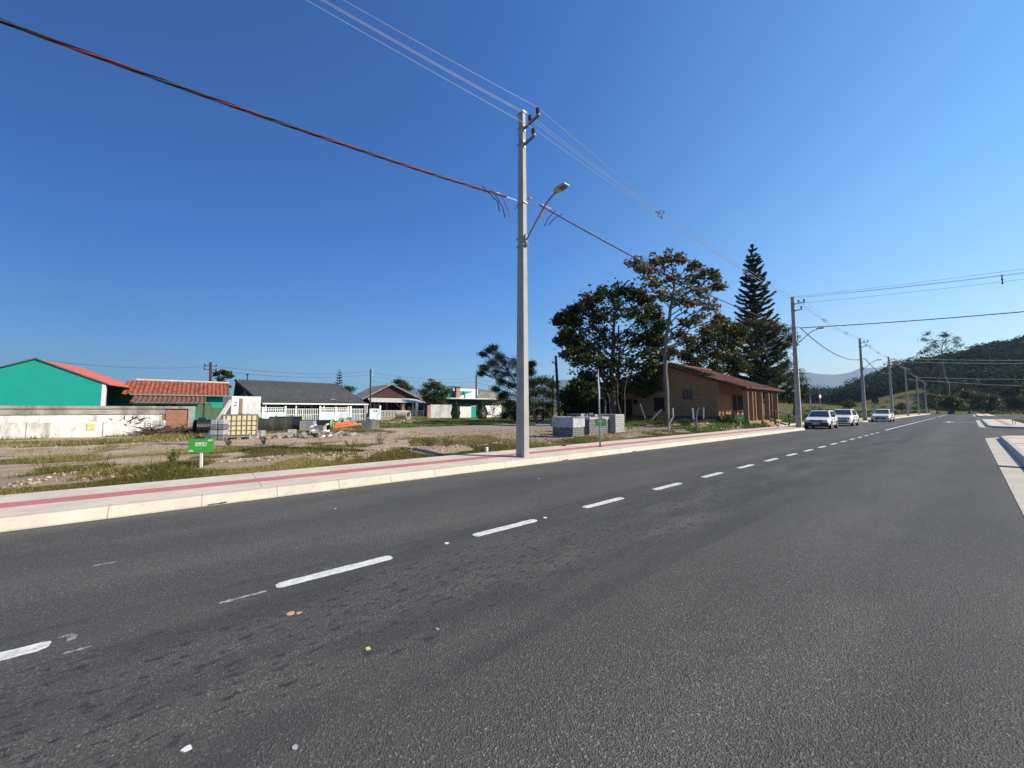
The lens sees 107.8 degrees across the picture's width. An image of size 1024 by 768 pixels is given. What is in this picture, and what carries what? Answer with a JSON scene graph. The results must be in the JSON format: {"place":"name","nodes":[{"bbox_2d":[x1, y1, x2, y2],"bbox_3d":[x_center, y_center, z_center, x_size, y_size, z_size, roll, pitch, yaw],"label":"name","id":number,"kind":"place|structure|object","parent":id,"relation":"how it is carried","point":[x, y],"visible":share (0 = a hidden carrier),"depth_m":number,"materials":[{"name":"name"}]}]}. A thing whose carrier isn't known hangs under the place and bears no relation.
{"place":"outdoors","nodes":[
{"label":"outdoors","id":0,"kind":"place"},
{"bbox_2d":[0,425,762,494],"bbox_3d":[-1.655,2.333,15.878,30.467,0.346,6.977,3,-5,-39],"label":"grass","id":1,"kind":"structure","parent":0,"point":[297,449],"depth_m":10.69,"materials":[{"name":"plant"}]},
{"bbox_2d":[0,426,799,515],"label":"pavement","id":2,"kind":"structure","parent":0,"point":[82,503],"depth_m":7.27,"materials":[{"name":"concrete"}]},
{"bbox_2d":[0,428,779,507],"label":"tactile strip","id":3,"kind":"object","parent":2,"relation":"on","point":[71,498],"visible":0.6,"depth_m":7.14,"materials":[{"name":"concrete"}]},
{"bbox_2d":[514,107,568,457],"bbox_3d":[0.744,-3.066,10.320,0.237,10.300,2.132,3,-5,-39],"label":"utility pole","id":4,"kind":"object","parent":2,"relation":"on","point":[522,420],"visible":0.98,"depth_m":10.73,"materials":[{"name":"concrete"}]},
{"bbox_2d":[0,18,506,197],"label":"twisted cable","id":5,"kind":"object","parent":4,"relation":"attached to","point":[75,48],"visible":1,"depth_m":6.49,"materials":[{"name":"rubber"}]},
{"bbox_2d":[321,0,921,381],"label":"overhead wire","id":6,"kind":"object","parent":4,"relation":"attached to","point":[541,127],"visible":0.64,"depth_m":10.87,"materials":[{"name":"metal"}]},
{"bbox_2d":[324,0,923,382],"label":"overhead wire","id":7,"kind":"object","parent":4,"relation":"attached to","point":[553,133],"visible":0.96,"depth_m":10.75,"materials":[{"name":"metal"}]},
{"bbox_2d":[343,0,922,381],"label":"overhead wire","id":8,"kind":"object","parent":4,"relation":"attached to","point":[569,134],"visible":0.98,"depth_m":10.80,"materials":[{"name":"metal"}]},
{"bbox_2d":[597,369,600,446],"bbox_3d":[3.145,0.859,13.426,0.254,2.786,0.232,3,-5,-39],"label":"sign post","id":9,"kind":"object","parent":2,"relation":"on","point":[599,408],"visible":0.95,"depth_m":13.40,"materials":[{"name":"metal"}]},
{"bbox_2d":[791,296,823,427],"bbox_3d":[21.609,-1.699,27.309,0.237,9.850,2.132,3,-5,-39],"label":"utility pole","id":10,"kind":"object","parent":2,"relation":"on","point":[798,414],"visible":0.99,"depth_m":27.75,"materials":[{"name":"concrete"}]},
{"bbox_2d":[540,205,795,326],"bbox_3d":[11.018,-4.509,19.350,26.293,0.550,0.040,3,-5,-39],"label":"twisted cable","id":11,"kind":"object","parent":10,"relation":"attached to","point":[648,264],"visible":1,"depth_m":14.41,"materials":[{"name":"rubber"}]},
{"bbox_2d":[335,416,551,430],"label":"grass","id":12,"kind":"structure","parent":0,"point":[468,421],"depth_m":35.22,"materials":[{"name":"plant"}]},
{"bbox_2d":[368,379,609,405],"bbox_3d":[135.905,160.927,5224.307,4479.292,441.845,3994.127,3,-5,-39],"label":"mountains","id":13,"kind":"structure","parent":0,"point":[562,384],"depth_m":4635.26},
{"bbox_2d":[0,414,1023,767],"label":"road","id":14,"kind":"structure","parent":0,"point":[846,596],"depth_m":2.67,"materials":[{"name":"asphalt"}]},
{"bbox_2d":[0,430,801,531],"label":"gutter","id":15,"kind":"object","parent":14,"relation":"on","point":[308,492],"visible":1,"depth_m":6.40,"materials":[{"name":"concrete"}]},
{"bbox_2d":[804,409,837,428],"bbox_3d":[24.184,2.737,29.209,3.935,1.522,1.854,3,-5,-41],"label":"parked car","id":16,"kind":"object","parent":14,"relation":"on","point":[828,418],"visible":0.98,"depth_m":28.42,"materials":[{"name":"white metal"}]},
{"bbox_2d":[834,409,858,425],"bbox_3d":[30.364,3.068,34.161,3.785,1.525,1.909,3,-5,-39],"label":"parked car","id":17,"kind":"object","parent":14,"relation":"on","point":[848,416],"visible":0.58,"depth_m":33.28,"materials":[{"name":"white metal"}]},
{"bbox_2d":[871,409,894,421],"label":"parked car","id":18,"kind":"object","parent":14,"relation":"on","point":[882,415],"visible":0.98,"depth_m":43.76,"materials":[{"name":"white metal"}]},
{"bbox_2d":[985,438,1023,514],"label":"gutter","id":19,"kind":"object","parent":14,"relation":"on","point":[1005,456],"visible":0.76,"depth_m":9.41,"materials":[{"name":"concrete"}]},
{"bbox_2d":[0,381,1023,494],"bbox_3d":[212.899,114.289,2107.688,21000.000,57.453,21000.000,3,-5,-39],"label":"ground","id":20,"kind":"structure","parent":0,"point":[899,394],"depth_m":14.95,"materials":[{"name":"soil"}]},
{"bbox_2d":[0,358,132,405],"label":"house","id":21,"kind":"structure","parent":20,"relation":"on","point":[34,382],"depth_m":22.97,"materials":[{"name":"teal paint"}]},
{"bbox_2d":[0,415,165,438],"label":"wall","id":22,"kind":"structure","parent":20,"relation":"on","point":[49,426],"depth_m":18.44,"materials":[{"name":"paint"}]},
{"bbox_2d":[0,406,195,433],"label":"boundary wall","id":23,"kind":"structure","parent":20,"relation":"on","point":[175,418],"depth_m":19.66,"materials":[{"name":"paint"}]},
{"bbox_2d":[127,423,192,434],"bbox_3d":[-18.581,2.466,20.251,3.403,0.682,1.133,3,-5,-39],"label":"dead brush","id":24,"kind":"object","parent":20,"relation":"on","point":[176,429],"visible":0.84,"depth_m":19.97,"materials":[{"name":"plant"}]},
{"bbox_2d":[164,447,181,461],"bbox_3d":[-8.688,1.847,9.572,0.368,0.445,0.423,3,-5,-39],"label":"weed","id":25,"kind":"object","parent":20,"relation":"on","point":[174,454],"visible":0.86,"depth_m":9.58,"materials":[{"name":"green plant"}]},
{"bbox_2d":[121,379,229,419],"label":"house","id":26,"kind":"structure","parent":20,"relation":"on","point":[200,395],"depth_m":28.72,"materials":[{"name":"tile"}]},
{"bbox_2d":[197,403,211,418],"bbox_3d":[-24.348,2.475,29.554,0.900,1.980,0.057,3,-5,-39],"label":"door","id":27,"kind":"structure","parent":26,"relation":"in","point":[200,406],"depth_m":29.46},
{"bbox_2d":[188,438,213,467],"bbox_3d":[-6.807,1.574,8.176,0.500,0.750,0.047,-1,-4,-9],"label":"lot sign","id":28,"kind":"object","parent":20,"relation":"on","point":[201,446],"visible":1,"depth_m":8.17,"materials":[{"name":"green paint"}]},
{"bbox_2d":[192,419,214,433],"bbox_3d":[-16.758,2.343,20.500,0.798,0.808,1.062,-3,-5,36],"label":"drain pipe","id":29,"kind":"object","parent":20,"relation":"on","point":[201,426],"visible":0.55,"depth_m":20.21,"materials":[{"name":"plastic"}]},
{"bbox_2d":[206,405,226,419],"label":"gate","id":30,"kind":"structure","parent":20,"relation":"on","point":[213,413],"depth_m":22.60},
{"bbox_2d":[204,400,233,438],"bbox_3d":[-13.659,1.643,17.419,0.200,1.856,1.460,0,-4,-1],"label":"plank","id":31,"kind":"object","parent":20,"relation":"on","point":[225,409],"visible":0.57,"depth_m":17.69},
{"bbox_2d":[210,420,228,439],"bbox_3d":[-13.061,2.049,16.678,0.550,0.905,0.400,1,-4,-9],"label":"block stack","id":32,"kind":"object","parent":20,"relation":"on","point":[219,430],"visible":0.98,"depth_m":16.51,"materials":[{"name":"concrete"}]},
{"bbox_2d":[212,369,234,387],"bbox_3d":[-24.898,1.131,31.960,1.994,4.852,0.992,0,-4,3],"label":"papaya tree","id":33,"kind":"object","parent":20,"relation":"on","point":[227,374],"visible":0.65,"depth_m":32.00,"materials":[{"name":"green plant"}]},
{"bbox_2d":[221,414,258,438],"bbox_3d":[-12.804,1.986,17.578,1.388,1.170,1.148,3,-5,-33],"label":"liquid tank","id":34,"kind":"object","parent":20,"relation":"on","point":[242,425],"visible":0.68,"depth_m":17.19,"materials":[{"name":"beige plastic"}]},
{"bbox_2d":[222,396,260,416],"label":"white wall","id":35,"kind":"structure","parent":20,"relation":"on","point":[245,404],"depth_m":24.80,"materials":[{"name":"paint"}]},
{"bbox_2d":[1,425,489,464],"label":"rubble","id":36,"kind":"object","parent":20,"relation":"on","point":[219,441],"visible":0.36,"depth_m":15.29,"materials":[{"name":"stone"}]},
{"bbox_2d":[0,418,504,453],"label":"grass","id":37,"kind":"structure","parent":20,"relation":"on","point":[181,436],"depth_m":16.79,"materials":[{"name":"plant"}]},
{"bbox_2d":[258,415,292,431],"bbox_3d":[-14.524,2.496,22.996,0.222,1.100,2.373,-1,-4,18],"label":"tarp fence","id":38,"kind":"object","parent":20,"relation":"on","point":[275,423],"visible":0.69,"depth_m":22.85,"materials":[{"name":"plastic"}]},
{"bbox_2d":[233,374,368,419],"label":"house","id":39,"kind":"structure","parent":20,"relation":"on","point":[298,396],"depth_m":42.74,"materials":[{"name":"white paint"}]},
{"bbox_2d":[300,421,315,429],"bbox_3d":[-11.942,2.430,21.856,0.750,0.550,0.400,0,-4,-5],"label":"concrete block","id":40,"kind":"object","parent":20,"relation":"on","point":[304,425],"depth_m":21.66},
{"bbox_2d":[260,405,365,420],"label":"street fence","id":41,"kind":"object","parent":20,"relation":"on","point":[336,415],"visible":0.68,"depth_m":41.82,"materials":[{"name":"white paint"}]},
{"bbox_2d":[292,419,334,429],"bbox_3d":[-13.270,2.726,24.893,2.586,0.739,0.738,1,-4,-14],"label":"drain pipe","id":42,"kind":"object","parent":20,"relation":"on","point":[296,424],"visible":0.5,"depth_m":24.78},
{"bbox_2d":[259,430,381,438],"bbox_3d":[-10.243,2.523,18.379,7.128,0.417,1.963,3,-5,-39],"label":"rubble heap","id":43,"kind":"object","parent":20,"relation":"on","point":[312,434],"visible":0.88,"depth_m":18.48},
{"bbox_2d":[4,423,691,474],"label":"dry stalks","id":44,"kind":"object","parent":20,"relation":"on","point":[250,447],"visible":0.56,"depth_m":10.85,"materials":[{"name":"beige plant"}]},
{"bbox_2d":[0,428,703,487],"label":"rubble","id":45,"kind":"object","parent":20,"relation":"on","point":[267,458],"visible":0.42,"depth_m":10.02,"materials":[{"name":"stone"}]},
{"bbox_2d":[362,420,378,429],"bbox_3d":[-9.332,2.696,24.640,1.070,0.620,0.600,1,-4,-19],"label":"inspection box","id":46,"kind":"object","parent":20,"relation":"on","point":[369,424],"visible":0.93,"depth_m":24.35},
{"bbox_2d":[369,405,380,419],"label":"meter cabinet","id":47,"kind":"object","parent":20,"relation":"on","point":[375,413],"visible":0.93,"depth_m":45.23,"materials":[{"name":"white paint"}]},
{"bbox_2d":[356,384,425,416],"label":"house","id":48,"kind":"structure","parent":20,"relation":"on","point":[391,399],"depth_m":52.65,"materials":[{"name":"white wood"}]},
{"bbox_2d":[0,426,804,530],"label":"kerb","id":49,"kind":"structure","parent":20,"relation":"on","point":[27,520],"depth_m":6.43,"materials":[{"name":"concrete"}]},
{"bbox_2d":[391,379,414,390],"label":"bushy tree","id":50,"kind":"object","parent":20,"relation":"on","point":[404,384],"visible":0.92,"depth_m":65.81,"materials":[{"name":"green plant"}]},
{"bbox_2d":[396,411,410,419],"bbox_3d":[-9.758,2.830,33.491,1.000,0.860,0.860,-1,-4,13],"label":"concrete pipe","id":51,"kind":"object","parent":20,"relation":"on","point":[405,415],"visible":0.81,"depth_m":33.17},
{"bbox_2d":[380,419,429,423],"bbox_3d":[-9.379,3.284,32.903,3.930,0.459,2.681,3,-5,-39],"label":"rubble heap","id":52,"kind":"object","parent":20,"relation":"on","point":[407,421],"visible":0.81,"depth_m":32.40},
{"bbox_2d":[416,380,452,405],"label":"bushy tree","id":53,"kind":"object","parent":20,"relation":"on","point":[429,386],"visible":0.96,"depth_m":51.85,"materials":[{"name":"green plant"}]},
{"bbox_2d":[430,404,451,417],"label":"wall","id":54,"kind":"structure","parent":20,"relation":"on","point":[440,411],"depth_m":50.71,"materials":[{"name":"paint"}]},
{"bbox_2d":[451,400,459,418],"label":"cypress","id":55,"kind":"object","parent":20,"relation":"on","point":[455,410],"visible":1,"depth_m":48.59,"materials":[{"name":"green plant"}]},
{"bbox_2d":[418,387,512,417],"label":"house","id":56,"kind":"structure","parent":20,"relation":"on","point":[463,397],"depth_m":58.53,"materials":[{"name":"white paint"}]},
{"bbox_2d":[460,407,470,417],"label":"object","id":57,"kind":"structure","parent":20,"relation":"on","point":[465,412],"depth_m":53.13,"materials":[{"name":"white paint"}]},
{"bbox_2d":[476,400,487,418],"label":"cypress","id":58,"kind":"object","parent":20,"relation":"on","point":[482,415],"visible":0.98,"depth_m":48.59,"materials":[{"name":"green plant"}]},
{"bbox_2d":[481,405,499,416],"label":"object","id":59,"kind":"structure","parent":20,"relation":"on","point":[488,407],"depth_m":56.41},
{"bbox_2d":[494,391,515,421],"bbox_3d":[-0.178,2.326,37.715,3.260,3.284,2.440,-2,-4,24],"label":"bushy tree","id":60,"kind":"object","parent":20,"relation":"on","point":[508,413],"visible":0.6,"depth_m":37.65,"materials":[{"name":"green plant"}]},
{"bbox_2d":[475,343,538,422],"bbox_3d":[-0.507,-0.090,36.200,6.386,7.946,2.980,0,-4,2],"label":"leaning tree","id":61,"kind":"object","parent":20,"relation":"on","point":[491,362],"visible":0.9,"depth_m":35.94,"materials":[{"name":"green plant"}]},
{"bbox_2d":[516,374,560,419],"bbox_3d":[2.979,1.499,40.052,5.749,5.286,3.106,1,-4,-9],"label":"bushy tree","id":62,"kind":"object","parent":20,"relation":"on","point":[535,382],"visible":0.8,"depth_m":39.72,"materials":[{"name":"green plant"}]},
{"bbox_2d":[552,356,560,416],"bbox_3d":[4.105,0.446,35.617,0.512,6.467,1.550,-3,-5,37],"label":"wooden pole","id":63,"kind":"object","parent":20,"relation":"on","point":[557,392],"visible":0.9,"depth_m":35.94,"materials":[{"name":"brown wood"}]},
{"bbox_2d":[379,422,734,446],"bbox_3d":[4.657,2.791,23.419,23.088,0.456,9.514,3,-5,-39],"label":"rubble","id":64,"kind":"object","parent":20,"relation":"on","point":[531,435],"visible":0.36,"depth_m":20.71,"materials":[{"name":"stone"}]},
{"bbox_2d":[552,417,584,437],"bbox_3d":[2.706,2.084,17.902,1.200,1.018,1.199,-3,-5,39],"label":"paver pallet","id":65,"kind":"object","parent":20,"relation":"on","point":[568,426],"visible":0.94,"depth_m":17.48,"materials":[{"name":"grey concrete"}]},
{"bbox_2d":[551,381,625,415],"bbox_3d":[8.421,1.884,37.526,8.877,4.436,4.430,0,-4,3],"label":"bushy tree","id":66,"kind":"object","parent":20,"relation":"on","point":[579,402],"visible":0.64,"depth_m":37.08,"materials":[{"name":"green plant"}]},
{"bbox_2d":[579,416,598,434],"bbox_3d":[3.838,2.190,19.360,1.100,0.988,1.099,-4,-5,43],"label":"paver pallet","id":67,"kind":"object","parent":20,"relation":"on","point":[591,427],"visible":0.38,"depth_m":18.82,"materials":[{"name":"grey concrete"}]},
{"bbox_2d":[588,416,609,433],"bbox_3d":[4.765,2.281,20.620,1.100,1.018,1.099,-4,-5,43],"label":"paver pallet","id":68,"kind":"object","parent":20,"relation":"on","point":[606,427],"visible":0.36,"depth_m":20.27,"materials":[{"name":"grey concrete"}]},
{"bbox_2d":[597,414,624,433],"bbox_3d":[5.562,2.255,21.082,1.150,1.100,1.150,-3,-5,41],"label":"paver pallet","id":69,"kind":"object","parent":20,"relation":"on","point":[616,423],"visible":0.57,"depth_m":20.50,"materials":[{"name":"grey concrete"}]},
{"bbox_2d":[549,277,675,421],"bbox_3d":[9.164,-3.177,34.368,11.395,13.400,5.057,-1,-4,14],"label":"broadleaf tree","id":70,"kind":"object","parent":20,"relation":"on","point":[581,345],"visible":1,"depth_m":33.92,"materials":[{"name":"green plant"}]},
{"bbox_2d":[643,411,676,427],"bbox_3d":[10.938,2.844,27.251,2.616,1.782,2.505,3,-5,-39],"label":"shrub","id":71,"kind":"object","parent":20,"relation":"on","point":[665,421],"visible":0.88,"depth_m":27.24,"materials":[{"name":"green plant"}]},
{"bbox_2d":[622,247,728,425],"bbox_3d":[12.550,-3.645,28.567,8.382,13.713,3.290,0,-4,1],"label":"tropical almond tree","id":72,"kind":"object","parent":20,"relation":"on","point":[663,296],"visible":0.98,"depth_m":28.32,"materials":[{"name":"green plant"}]},
{"bbox_2d":[554,415,805,422],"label":"grass","id":73,"kind":"structure","parent":20,"relation":"on","point":[781,417],"depth_m":45.82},
{"bbox_2d":[615,363,784,425],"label":"brick house","id":74,"kind":"structure","parent":20,"relation":"on","point":[717,394],"depth_m":31.88,"materials":[{"name":"ceramic"}]},
{"bbox_2d":[622,399,631,414],"bbox_3d":[11.226,2.494,36.391,0.057,2.000,1.100,3,-5,-39],"label":"door","id":75,"kind":"structure","parent":74,"relation":"in","point":[628,402],"depth_m":36.39,"materials":[{"name":"brown wood"}]},
{"bbox_2d":[654,397,663,410],"bbox_3d":[13.377,1.843,33.796,0.057,1.250,1.100,3,-5,-39],"label":"window","id":76,"kind":"structure","parent":74,"relation":"in","point":[658,402],"depth_m":33.88,"materials":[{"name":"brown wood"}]},
{"bbox_2d":[669,362,715,375],"bbox_3d":[15.631,-1.248,32.178,1.947,1.514,3.494,3,-5,-39],"label":"roof creeper","id":77,"kind":"object","parent":74,"relation":"on","point":[691,369],"visible":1,"depth_m":31.59,"materials":[{"name":"green plant"}]},
{"bbox_2d":[721,394,731,410],"bbox_3d":[17.707,1.520,30.851,1.900,1.400,0.057,3,-5,-39],"label":"window","id":78,"kind":"structure","parent":74,"relation":"in","point":[725,398],"depth_m":30.85,"materials":[{"name":"beige paint"}]},
{"bbox_2d":[675,315,752,376],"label":"almond tree","id":79,"kind":"object","parent":20,"relation":"on","point":[734,364],"visible":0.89,"depth_m":43.99,"materials":[{"name":"green plant"}]},
{"bbox_2d":[716,410,745,423],"bbox_3d":[16.869,2.829,28.942,2.436,1.654,2.447,3,-5,-39],"label":"shrub","id":80,"kind":"object","parent":20,"relation":"on","point":[726,419],"visible":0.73,"depth_m":28.82,"materials":[{"name":"green plant"}]},
{"bbox_2d":[730,243,793,416],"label":"norfolk pine","id":81,"kind":"object","parent":20,"relation":"on","point":[752,302],"visible":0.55,"depth_m":50.00,"materials":[{"name":"green plant"}]},
{"bbox_2d":[735,315,801,418],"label":"broad dark tree","id":82,"kind":"object","parent":20,"relation":"on","point":[762,326],"visible":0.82,"depth_m":47.11,"materials":[{"name":"green plant"}]},
{"bbox_2d":[778,368,815,415],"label":"broad dark tree","id":83,"kind":"object","parent":20,"relation":"on","point":[804,392],"visible":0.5,"depth_m":59.54,"materials":[{"name":"green plant"}]},
{"bbox_2d":[777,388,857,402],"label":"woods","id":84,"kind":"object","parent":20,"relation":"on","point":[833,395],"visible":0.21,"depth_m":257.11,"materials":[{"name":"green plant"}]},
{"bbox_2d":[838,399,857,408],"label":"olive tree","id":85,"kind":"object","parent":20,"relation":"on","point":[849,404],"visible":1,"depth_m":129.44,"materials":[{"name":"green plant"}]},
{"bbox_2d":[780,335,1023,404],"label":"forest","id":86,"kind":"object","parent":20,"relation":"on","point":[998,365],"visible":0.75,"depth_m":225.21,"materials":[{"name":"green plant"}]},
{"bbox_2d":[801,400,1023,413],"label":"scrub","id":87,"kind":"object","parent":20,"relation":"on","point":[1001,411],"visible":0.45,"depth_m":145.26,"materials":[{"name":"green plant"}]},
{"bbox_2d":[922,393,945,413],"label":"flat topped tree","id":88,"kind":"object","parent":20,"relation":"on","point":[931,404],"visible":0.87,"depth_m":124.70,"materials":[{"name":"green plant"}]},
{"bbox_2d":[916,331,964,413],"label":"eucalyptus tree","id":89,"kind":"object","parent":20,"relation":"on","point":[935,345],"visible":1,"depth_m":118.77,"materials":[{"name":"green plant"}]},
{"bbox_2d":[936,394,973,413],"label":"broad dark tree","id":90,"kind":"object","parent":20,"relation":"on","point":[954,403],"visible":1,"depth_m":111.20,"materials":[{"name":"green plant"}]},
{"bbox_2d":[956,388,982,413],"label":"olive tree","id":91,"kind":"object","parent":20,"relation":"on","point":[965,394],"visible":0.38,"depth_m":131.13,"materials":[{"name":"green plant"}]},
{"bbox_2d":[968,388,1011,411],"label":"broad dark tree","id":92,"kind":"object","parent":20,"relation":"on","point":[990,401],"visible":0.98,"depth_m":120.81,"materials":[{"name":"green plant"}]},
{"bbox_2d":[981,419,1023,428],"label":"kerb","id":93,"kind":"structure","parent":20,"relation":"on","point":[988,424],"depth_m":29.61,"materials":[{"name":"concrete"}]},
{"bbox_2d":[999,436,1023,464],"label":"kerb","id":94,"kind":"structure","parent":20,"relation":"on","point":[1016,451],"depth_m":13.05,"materials":[{"name":"concrete"}]},
{"bbox_2d":[0,0,1023,396],"label":"sky","id":95,"kind":"structure","parent":0,"point":[154,228],"materials":[{"name":"blue"}]},
{"bbox_2d":[494,416,769,432],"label":"grass","id":96,"kind":"structure","parent":0,"point":[633,421],"depth_m":28.30,"materials":[{"name":"plant"}]},
{"bbox_2d":[772,367,882,388],"bbox_3d":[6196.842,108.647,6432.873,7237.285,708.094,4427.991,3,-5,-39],"label":"mountains","id":97,"kind":"structure","parent":0,"point":[837,380],"depth_m":5715.18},
{"bbox_2d":[859,413,929,420],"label":"pavement","id":98,"kind":"structure","parent":0,"point":[860,419],"depth_m":67.91,"materials":[{"name":"concrete"}]},
{"bbox_2d":[858,338,881,419],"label":"utility pole","id":99,"kind":"object","parent":98,"relation":"on","point":[864,414],"visible":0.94,"depth_m":45.00,"materials":[{"name":"concrete"}]},
{"bbox_2d":[888,358,894,413],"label":"utility pole","id":100,"kind":"object","parent":98,"relation":"on","point":[891,396],"visible":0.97,"depth_m":61.04,"materials":[{"name":"concrete"}]},
{"bbox_2d":[904,367,917,415],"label":"utility pole","id":101,"kind":"object","parent":98,"relation":"on","point":[907,403],"visible":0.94,"depth_m":76.30,"materials":[{"name":"concrete"}]},
{"bbox_2d":[924,382,930,413],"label":"utility pole","id":102,"kind":"object","parent":98,"relation":"on","point":[925,398],"visible":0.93,"depth_m":108.60,"materials":[{"name":"concrete"}]},
{"bbox_2d":[306,0,917,378],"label":"overhead wire","id":103,"kind":"object","parent":102,"relation":"attached to","point":[543,135],"visible":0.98,"depth_m":10.36,"materials":[{"name":"metal"}]},
{"bbox_2d":[975,417,1023,419],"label":"side street","id":104,"kind":"structure","parent":0,"point":[978,418],"depth_m":59.50,"materials":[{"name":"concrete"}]},
{"bbox_2d":[980,427,1023,437],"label":"side street","id":105,"kind":"structure","parent":0,"point":[993,432],"depth_m":23.95,"materials":[{"name":"asphalt"}]},
{"bbox_3d":[41.301,-2.616,13.662,0.237,9.950,2.131,3,-5,-39],"label":"utility pole","id":106,"kind":"object","parent":105,"relation":"on","visible":0},
{"bbox_2d":[800,311,1023,327],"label":"twisted cable","id":107,"kind":"object","parent":106,"relation":"attached to","point":[915,320],"visible":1,"depth_m":24.36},
{"bbox_2d":[983,419,1023,426],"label":"pavement","id":108,"kind":"structure","parent":0,"point":[992,422],"depth_m":34.97,"materials":[{"name":"concrete"}]},
{"bbox_2d":[1005,436,1023,450],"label":"pavement","id":109,"kind":"structure","parent":0,"point":[1015,439],"depth_m":16.06,"materials":[{"name":"concrete"}]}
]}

